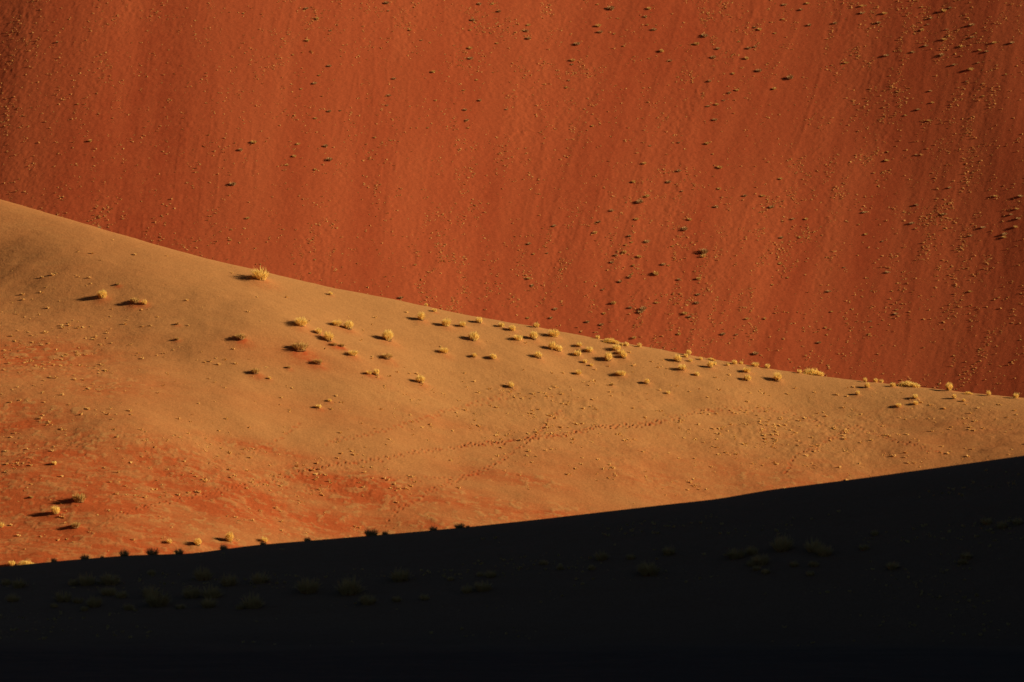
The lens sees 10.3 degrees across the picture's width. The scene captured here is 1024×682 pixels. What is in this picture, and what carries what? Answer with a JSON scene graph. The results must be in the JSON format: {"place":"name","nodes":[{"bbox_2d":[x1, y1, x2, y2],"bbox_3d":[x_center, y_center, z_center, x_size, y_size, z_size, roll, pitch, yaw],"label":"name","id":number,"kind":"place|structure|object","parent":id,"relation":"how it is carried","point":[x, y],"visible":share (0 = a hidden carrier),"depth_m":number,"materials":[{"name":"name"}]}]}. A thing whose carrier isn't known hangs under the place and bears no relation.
{"place":"outdoors","nodes":[
{"label":"outdoors","id":0,"kind":"place"},
{"bbox_2d":[0,0,1023,397],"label":"red dune","id":1,"kind":"structure","parent":0,"point":[142,182],"depth_m":1072.69,"materials":[{"name":"sand"}]},
{"bbox_2d":[0,0,1023,393],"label":"sparse grass","id":2,"kind":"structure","parent":1,"relation":"on","point":[610,170],"depth_m":1069.31,"materials":[{"name":"orange plant"}]},
{"bbox_2d":[700,248,707,253],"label":"shrub","id":3,"kind":"object","parent":1,"relation":"on","point":[702,251],"visible":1,"depth_m":1050.74,"materials":[{"name":"beige plant"}]},
{"bbox_2d":[0,199,1023,566],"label":"pale dune","id":4,"kind":"structure","parent":0,"point":[262,425],"depth_m":671.29,"materials":[{"name":"sand"}]},
{"bbox_2d":[7,561,15,565],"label":"grass tuft","id":5,"kind":"object","parent":4,"relation":"on","point":[11,563],"visible":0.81,"depth_m":618.80,"materials":[{"name":"plant"}]},
{"bbox_2d":[16,560,33,564],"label":"grass tuft","id":6,"kind":"object","parent":4,"relation":"on","point":[25,562],"visible":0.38,"depth_m":618.80,"materials":[{"name":"plant"}]},
{"bbox_2d":[50,506,60,513],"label":"grass tuft","id":7,"kind":"object","parent":4,"relation":"on","point":[55,510],"visible":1,"depth_m":630.70,"materials":[{"name":"plant"}]},
{"bbox_2d":[71,522,80,527],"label":"grass tuft","id":8,"kind":"object","parent":4,"relation":"on","point":[76,525],"visible":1,"depth_m":627.44,"materials":[{"name":"plant"}]},
{"bbox_2d":[72,493,87,501],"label":"grass tuft","id":9,"kind":"object","parent":4,"relation":"on","point":[79,498],"visible":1,"depth_m":632.88,"materials":[{"name":"plant"}]},
{"bbox_2d":[96,289,108,297],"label":"grass tuft","id":10,"kind":"object","parent":4,"relation":"on","point":[102,294],"visible":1,"depth_m":688.17,"materials":[{"name":"plant"}]},
{"bbox_2d":[129,297,139,302],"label":"grass tuft","id":11,"kind":"object","parent":4,"relation":"on","point":[134,300],"visible":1,"depth_m":686.29,"materials":[{"name":"plant"}]},
{"bbox_2d":[193,538,202,545],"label":"grass tuft","id":12,"kind":"object","parent":4,"relation":"on","point":[197,542],"visible":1,"depth_m":626.48,"materials":[{"name":"plant"}]},
{"bbox_2d":[225,531,233,541],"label":"grass tuft","id":13,"kind":"object","parent":4,"relation":"on","point":[229,536],"visible":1,"depth_m":628.90,"materials":[{"name":"plant"}]},
{"bbox_2d":[235,333,246,339],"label":"grass tuft","id":14,"kind":"object","parent":4,"relation":"on","point":[240,337],"visible":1,"depth_m":675.84,"materials":[{"name":"plant"}]},
{"bbox_2d":[250,368,259,373],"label":"grass tuft","id":15,"kind":"object","parent":4,"relation":"on","point":[254,371],"visible":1,"depth_m":669.55,"materials":[{"name":"plant"}]},
{"bbox_2d":[250,265,270,280],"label":"grass tuft","id":16,"kind":"object","parent":4,"relation":"on","point":[261,275],"visible":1,"depth_m":694.23,"materials":[{"name":"plant"}]},
{"bbox_2d":[292,341,308,350],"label":"grass tuft","id":17,"kind":"object","parent":4,"relation":"on","point":[297,346],"visible":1,"depth_m":675.55,"materials":[{"name":"plant"}]},
{"bbox_2d":[294,316,309,325],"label":"grass tuft","id":18,"kind":"object","parent":4,"relation":"on","point":[299,321],"visible":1,"depth_m":681.28,"materials":[{"name":"plant"}]},
{"bbox_2d":[313,359,323,363],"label":"grass tuft","id":19,"kind":"object","parent":4,"relation":"on","point":[316,361],"visible":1,"depth_m":673.88,"materials":[{"name":"plant"}]},
{"bbox_2d":[323,332,333,341],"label":"grass tuft","id":20,"kind":"object","parent":4,"relation":"on","point":[328,336],"visible":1,"depth_m":679.71,"materials":[{"name":"plant"}]},
{"bbox_2d":[332,319,341,325],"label":"grass tuft","id":21,"kind":"object","parent":4,"relation":"on","point":[337,323],"visible":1,"depth_m":684.90,"materials":[{"name":"plant"}]},
{"bbox_2d":[343,320,353,329],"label":"grass tuft","id":22,"kind":"object","parent":4,"relation":"on","point":[349,324],"visible":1,"depth_m":684.89,"materials":[{"name":"plant"}]},
{"bbox_2d":[348,350,359,355],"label":"grass tuft","id":23,"kind":"object","parent":4,"relation":"on","point":[352,353],"visible":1,"depth_m":677.65,"materials":[{"name":"plant"}]},
{"bbox_2d":[381,329,393,340],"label":"grass tuft","id":24,"kind":"object","parent":4,"relation":"on","point":[387,335],"visible":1,"depth_m":684.65,"materials":[{"name":"plant"}]},
{"bbox_2d":[382,353,392,358],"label":"grass tuft","id":25,"kind":"object","parent":4,"relation":"on","point":[387,356],"visible":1,"depth_m":679.48,"materials":[{"name":"plant"}]},
{"bbox_2d":[415,374,425,382],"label":"grass tuft","id":26,"kind":"object","parent":4,"relation":"on","point":[420,379],"visible":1,"depth_m":675.60,"materials":[{"name":"plant"}]},
{"bbox_2d":[417,311,424,320],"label":"grass tuft","id":27,"kind":"object","parent":4,"relation":"on","point":[421,316],"visible":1,"depth_m":692.71,"materials":[{"name":"plant"}]},
{"bbox_2d":[439,348,448,352],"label":"grass tuft","id":28,"kind":"object","parent":4,"relation":"on","point":[444,350],"visible":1,"depth_m":685.64,"materials":[{"name":"plant"}]},
{"bbox_2d":[442,319,450,325],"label":"grass tuft","id":29,"kind":"object","parent":4,"relation":"on","point":[445,322],"visible":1,"depth_m":692.26,"materials":[{"name":"plant"}]},
{"bbox_2d":[468,332,479,340],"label":"grass tuft","id":30,"kind":"object","parent":4,"relation":"on","point":[473,336],"visible":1,"depth_m":689.96,"materials":[{"name":"plant"}]},
{"bbox_2d":[475,317,482,322],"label":"grass tuft","id":31,"kind":"object","parent":4,"relation":"on","point":[479,320],"visible":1,"depth_m":695.69,"materials":[{"name":"plant"}]},
{"bbox_2d":[1,239,1017,564],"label":"sparse grass","id":32,"kind":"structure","parent":4,"relation":"on","point":[443,429],"depth_m":671.84,"materials":[{"name":"beige plant"}]},
{"bbox_2d":[508,325,515,330],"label":"grass tuft","id":33,"kind":"object","parent":4,"relation":"on","point":[512,328],"visible":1,"depth_m":695.00,"materials":[{"name":"plant"}]},
{"bbox_2d":[513,334,521,340],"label":"grass tuft","id":34,"kind":"object","parent":4,"relation":"on","point":[517,337],"visible":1,"depth_m":692.40,"materials":[{"name":"plant"}]},
{"bbox_2d":[528,331,538,339],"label":"grass tuft","id":35,"kind":"object","parent":4,"relation":"on","point":[533,335],"visible":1,"depth_m":693.50,"materials":[{"name":"plant"}]},
{"bbox_2d":[533,351,541,357],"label":"grass tuft","id":36,"kind":"object","parent":4,"relation":"on","point":[538,355],"visible":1,"depth_m":689.00,"materials":[{"name":"plant"}]},
{"bbox_2d":[547,341,555,349],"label":"grass tuft","id":37,"kind":"object","parent":4,"relation":"on","point":[551,346],"visible":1,"depth_m":692.05,"materials":[{"name":"plant"}]},
{"bbox_2d":[546,328,559,336],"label":"grass tuft","id":38,"kind":"object","parent":4,"relation":"on","point":[553,333],"visible":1,"depth_m":695.45,"materials":[{"name":"plant"}]},
{"bbox_2d":[555,344,562,351],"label":"grass tuft","id":39,"kind":"object","parent":4,"relation":"on","point":[558,348],"visible":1,"depth_m":692.09,"materials":[{"name":"plant"}]},
{"bbox_2d":[604,352,612,360],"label":"grass tuft","id":40,"kind":"object","parent":4,"relation":"on","point":[608,356],"visible":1,"depth_m":692.06,"materials":[{"name":"plant"}]},
{"bbox_2d":[603,338,619,343],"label":"grass tuft","id":41,"kind":"object","parent":4,"relation":"on","point":[610,341],"visible":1,"depth_m":697.44,"materials":[{"name":"plant"}]},
{"bbox_2d":[612,343,621,350],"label":"grass tuft","id":42,"kind":"object","parent":4,"relation":"on","point":[616,347],"visible":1,"depth_m":694.93,"materials":[{"name":"plant"}]},
{"bbox_2d":[616,370,625,375],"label":"grass tuft","id":43,"kind":"object","parent":4,"relation":"on","point":[619,373],"visible":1,"depth_m":689.13,"materials":[{"name":"plant"}]},
{"bbox_2d":[672,354,681,361],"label":"grass tuft","id":44,"kind":"object","parent":4,"relation":"on","point":[678,358],"visible":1,"depth_m":694.81,"materials":[{"name":"plant"}]},
{"bbox_2d":[678,364,685,370],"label":"grass tuft","id":45,"kind":"object","parent":4,"relation":"on","point":[682,367],"visible":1,"depth_m":692.17,"materials":[{"name":"plant"}]},
{"bbox_2d":[744,374,751,380],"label":"grass tuft","id":46,"kind":"object","parent":4,"relation":"on","point":[747,378],"visible":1,"depth_m":692.92,"materials":[{"name":"plant"}]},
{"bbox_2d":[773,372,782,381],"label":"grass tuft","id":47,"kind":"object","parent":4,"relation":"on","point":[777,377],"visible":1,"depth_m":694.20,"materials":[{"name":"plant"}]},
{"bbox_2d":[802,368,825,375],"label":"grass tuft","id":48,"kind":"object","parent":4,"relation":"on","point":[812,371],"visible":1,"depth_m":699.32,"materials":[{"name":"plant"}]},
{"bbox_2d":[897,380,920,387],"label":"grass tuft","id":49,"kind":"object","parent":4,"relation":"on","point":[908,384],"visible":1,"depth_m":696.19,"materials":[{"name":"plant"}]},
{"bbox_2d":[945,382,952,390],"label":"grass tuft","id":50,"kind":"object","parent":4,"relation":"on","point":[948,386],"visible":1,"depth_m":694.64,"materials":[{"name":"plant"}]},
{"bbox_2d":[0,456,1023,681],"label":"dark dune","id":51,"kind":"structure","parent":0,"point":[603,626],"depth_m":368.68,"materials":[{"name":"black sand"}]},
{"bbox_2d":[5,594,20,601],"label":"grass tuft","id":52,"kind":"object","parent":51,"relation":"on","point":[12,598],"visible":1,"depth_m":376.52,"materials":[{"name":"green plant"}]},
{"bbox_2d":[10,578,26,587],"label":"grass tuft","id":53,"kind":"object","parent":51,"relation":"on","point":[17,584],"visible":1,"depth_m":383.44,"materials":[{"name":"green plant"}]},
{"bbox_2d":[53,591,71,601],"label":"grass tuft","id":54,"kind":"object","parent":51,"relation":"on","point":[62,598],"visible":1,"depth_m":375.23,"materials":[{"name":"green plant"}]},
{"bbox_2d":[68,579,78,585],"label":"grass tuft","id":55,"kind":"object","parent":51,"relation":"on","point":[73,582],"visible":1,"depth_m":382.83,"materials":[{"name":"green plant"}]},
{"bbox_2d":[76,572,97,585],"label":"grass tuft","id":56,"kind":"object","parent":51,"relation":"on","point":[86,582],"visible":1,"depth_m":382.25,"materials":[{"name":"green plant"}]},
{"bbox_2d":[83,595,104,607],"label":"grass tuft","id":57,"kind":"object","parent":51,"relation":"on","point":[94,603],"visible":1,"depth_m":372.73,"materials":[{"name":"green plant"}]},
{"bbox_2d":[99,585,117,595],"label":"grass tuft","id":58,"kind":"object","parent":51,"relation":"on","point":[108,592],"visible":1,"depth_m":377.52,"materials":[{"name":"green plant"}]},
{"bbox_2d":[98,573,120,584],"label":"grass tuft","id":59,"kind":"object","parent":51,"relation":"on","point":[108,580],"visible":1,"depth_m":382.11,"materials":[{"name":"green plant"}]},
{"bbox_2d":[115,590,130,597],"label":"grass tuft","id":60,"kind":"object","parent":51,"relation":"on","point":[121,595],"visible":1,"depth_m":376.42,"materials":[{"name":"green plant"}]},
{"bbox_2d":[119,549,130,555],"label":"grass tuft","id":61,"kind":"object","parent":51,"relation":"on","point":[123,553],"visible":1,"depth_m":399.40,"materials":[{"name":"green plant"}]},
{"bbox_2d":[123,602,135,609],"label":"grass tuft","id":62,"kind":"object","parent":51,"relation":"on","point":[129,608],"visible":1,"depth_m":371.29,"materials":[{"name":"green plant"}]},
{"bbox_2d":[139,583,159,597],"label":"grass tuft","id":63,"kind":"object","parent":51,"relation":"on","point":[147,590],"visible":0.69,"depth_m":376.35,"materials":[{"name":"green plant"}]},
{"bbox_2d":[145,548,160,554],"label":"grass tuft","id":64,"kind":"object","parent":51,"relation":"on","point":[150,552],"visible":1,"depth_m":399.38,"materials":[{"name":"green plant"}]},
{"bbox_2d":[142,588,172,606],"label":"grass tuft","id":65,"kind":"object","parent":51,"relation":"on","point":[154,600],"visible":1,"depth_m":372.41,"materials":[{"name":"green plant"}]},
{"bbox_2d":[172,547,183,553],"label":"grass tuft","id":66,"kind":"object","parent":51,"relation":"on","point":[179,552],"visible":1,"depth_m":399.47,"materials":[{"name":"green plant"}]},
{"bbox_2d":[175,604,185,608],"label":"grass tuft","id":67,"kind":"object","parent":51,"relation":"on","point":[179,606],"visible":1,"depth_m":371.13,"materials":[{"name":"green plant"}]},
{"bbox_2d":[181,585,200,598],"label":"grass tuft","id":68,"kind":"object","parent":51,"relation":"on","point":[191,593],"visible":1,"depth_m":375.42,"materials":[{"name":"green plant"}]},
{"bbox_2d":[194,567,213,580],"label":"grass tuft","id":69,"kind":"object","parent":51,"relation":"on","point":[205,574],"visible":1,"depth_m":382.68,"materials":[{"name":"green plant"}]},
{"bbox_2d":[200,597,218,607],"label":"grass tuft","id":70,"kind":"object","parent":51,"relation":"on","point":[205,603],"visible":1,"depth_m":371.28,"materials":[{"name":"green plant"}]},
{"bbox_2d":[200,584,223,598],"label":"grass tuft","id":71,"kind":"object","parent":51,"relation":"on","point":[212,593],"visible":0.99,"depth_m":375.09,"materials":[{"name":"green plant"}]},
{"bbox_2d":[219,574,238,585],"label":"grass tuft","id":72,"kind":"object","parent":51,"relation":"on","point":[228,582],"visible":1,"depth_m":379.20,"materials":[{"name":"green plant"}]},
{"bbox_2d":[239,592,264,608],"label":"grass tuft","id":73,"kind":"object","parent":51,"relation":"on","point":[254,603],"visible":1,"depth_m":370.28,"materials":[{"name":"green plant"}]},
{"bbox_2d":[251,571,270,583],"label":"grass tuft","id":74,"kind":"object","parent":51,"relation":"on","point":[257,579],"visible":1,"depth_m":379.33,"materials":[{"name":"green plant"}]},
{"bbox_2d":[290,577,322,593],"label":"grass tuft","id":75,"kind":"object","parent":51,"relation":"on","point":[306,587],"visible":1,"depth_m":374.99,"materials":[{"name":"green plant"}]},
{"bbox_2d":[336,575,368,595],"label":"grass tuft","id":76,"kind":"object","parent":51,"relation":"on","point":[349,589],"visible":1,"depth_m":373.96,"materials":[{"name":"green plant"}]},
{"bbox_2d":[359,593,377,604],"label":"grass tuft","id":77,"kind":"object","parent":51,"relation":"on","point":[369,601],"visible":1,"depth_m":370.01,"materials":[{"name":"green plant"}]},
{"bbox_2d":[363,527,379,535],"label":"grass tuft","id":78,"kind":"object","parent":51,"relation":"on","point":[369,533],"visible":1,"depth_m":399.35,"materials":[{"name":"green plant"}]},
{"bbox_2d":[392,595,402,601],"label":"grass tuft","id":79,"kind":"object","parent":51,"relation":"on","point":[398,599],"visible":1,"depth_m":370.78,"materials":[{"name":"green plant"}]},
{"bbox_2d":[389,568,410,581],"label":"grass tuft","id":80,"kind":"object","parent":51,"relation":"on","point":[399,576],"visible":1,"depth_m":377.70,"materials":[{"name":"green plant"}]},
{"bbox_2d":[419,593,429,599],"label":"grass tuft","id":81,"kind":"object","parent":51,"relation":"on","point":[424,597],"visible":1,"depth_m":371.04,"materials":[{"name":"green plant"}]},
{"bbox_2d":[453,522,464,527],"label":"grass tuft","id":82,"kind":"object","parent":51,"relation":"on","point":[461,525],"visible":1,"depth_m":399.40,"materials":[{"name":"green plant"}]},
{"bbox_2d":[460,583,473,592],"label":"grass tuft","id":83,"kind":"object","parent":51,"relation":"on","point":[466,590],"visible":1,"depth_m":372.74,"materials":[{"name":"green plant"}]},
{"bbox_2d":[470,579,492,591],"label":"grass tuft","id":84,"kind":"object","parent":51,"relation":"on","point":[482,587],"visible":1,"depth_m":372.88,"materials":[{"name":"green plant"}]},
{"bbox_2d":[482,570,497,577],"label":"grass tuft","id":85,"kind":"object","parent":51,"relation":"on","point":[491,574],"visible":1,"depth_m":377.20,"materials":[{"name":"green plant"}]},
{"bbox_2d":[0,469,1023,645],"bbox_3d":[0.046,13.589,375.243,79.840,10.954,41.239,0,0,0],"label":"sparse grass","id":86,"kind":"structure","parent":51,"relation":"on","point":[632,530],"depth_m":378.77,"materials":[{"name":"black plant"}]},
{"bbox_2d":[592,551,610,560],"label":"grass tuft","id":87,"kind":"object","parent":51,"relation":"on","point":[601,557],"visible":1,"depth_m":380.19,"materials":[{"name":"green plant"}]},
{"bbox_2d":[625,554,634,559],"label":"grass tuft","id":88,"kind":"object","parent":51,"relation":"on","point":[630,557],"visible":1,"depth_m":379.89,"materials":[{"name":"green plant"}]},
{"bbox_2d":[636,559,660,575],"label":"grass tuft","id":89,"kind":"object","parent":51,"relation":"on","point":[650,570],"visible":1,"depth_m":374.90,"materials":[{"name":"green plant"}]},
{"bbox_2d":[660,544,676,555],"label":"grass tuft","id":90,"kind":"object","parent":51,"relation":"on","point":[668,552],"visible":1,"depth_m":380.28,"materials":[{"name":"green plant"}]},
{"bbox_2d":[724,547,745,558],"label":"grass tuft","id":91,"kind":"object","parent":51,"relation":"on","point":[738,554],"visible":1,"depth_m":378.08,"materials":[{"name":"green plant"}]},
{"bbox_2d":[745,545,757,554],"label":"grass tuft","id":92,"kind":"object","parent":51,"relation":"on","point":[753,551],"visible":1,"depth_m":378.68,"materials":[{"name":"green plant"}]},
{"bbox_2d":[751,565,760,570],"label":"grass tuft","id":93,"kind":"object","parent":51,"relation":"on","point":[756,568],"visible":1,"depth_m":374.28,"materials":[{"name":"green plant"}]},
{"bbox_2d":[750,554,769,565],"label":"grass tuft","id":94,"kind":"object","parent":51,"relation":"on","point":[760,561],"visible":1,"depth_m":375.55,"materials":[{"name":"green plant"}]},
{"bbox_2d":[761,568,770,573],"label":"grass tuft","id":95,"kind":"object","parent":51,"relation":"on","point":[764,571],"visible":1,"depth_m":373.49,"materials":[{"name":"green plant"}]},
{"bbox_2d":[767,532,797,551],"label":"grass tuft","id":96,"kind":"object","parent":51,"relation":"on","point":[780,545],"visible":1,"depth_m":378.87,"materials":[{"name":"green plant"}]},
{"bbox_2d":[807,560,818,566],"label":"grass tuft","id":97,"kind":"object","parent":51,"relation":"on","point":[813,564],"visible":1,"depth_m":374.25,"materials":[{"name":"green plant"}]},
{"bbox_2d":[804,537,824,552],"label":"grass tuft","id":98,"kind":"object","parent":51,"relation":"on","point":[810,548],"visible":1,"depth_m":377.76,"materials":[{"name":"green plant"}]},
{"bbox_2d":[814,542,833,556],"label":"grass tuft","id":99,"kind":"object","parent":51,"relation":"on","point":[823,551],"visible":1,"depth_m":376.64,"materials":[{"name":"green plant"}]},
{"bbox_2d":[886,561,901,569],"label":"grass tuft","id":100,"kind":"object","parent":51,"relation":"on","point":[890,566],"visible":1,"depth_m":372.60,"materials":[{"name":"green plant"}]},
{"bbox_2d":[956,557,970,564],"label":"grass tuft","id":101,"kind":"object","parent":51,"relation":"on","point":[962,561],"visible":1,"depth_m":372.88,"materials":[{"name":"green plant"}]},
{"bbox_2d":[959,551,973,559],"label":"grass tuft","id":102,"kind":"object","parent":51,"relation":"on","point":[967,556],"visible":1,"depth_m":373.84,"materials":[{"name":"green plant"}]},
{"bbox_2d":[980,517,992,524],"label":"grass tuft","id":103,"kind":"object","parent":51,"relation":"on","point":[984,521],"visible":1,"depth_m":380.76,"materials":[{"name":"green plant"}]},
{"bbox_2d":[996,520,1009,528],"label":"grass tuft","id":104,"kind":"object","parent":51,"relation":"on","point":[1001,526],"visible":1,"depth_m":379.68,"materials":[{"name":"green plant"}]},
{"bbox_2d":[1012,517,1023,524],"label":"grass tuft","id":105,"kind":"object","parent":51,"relation":"on","point":[1018,522],"visible":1,"depth_m":380.23,"materials":[{"name":"green plant"}]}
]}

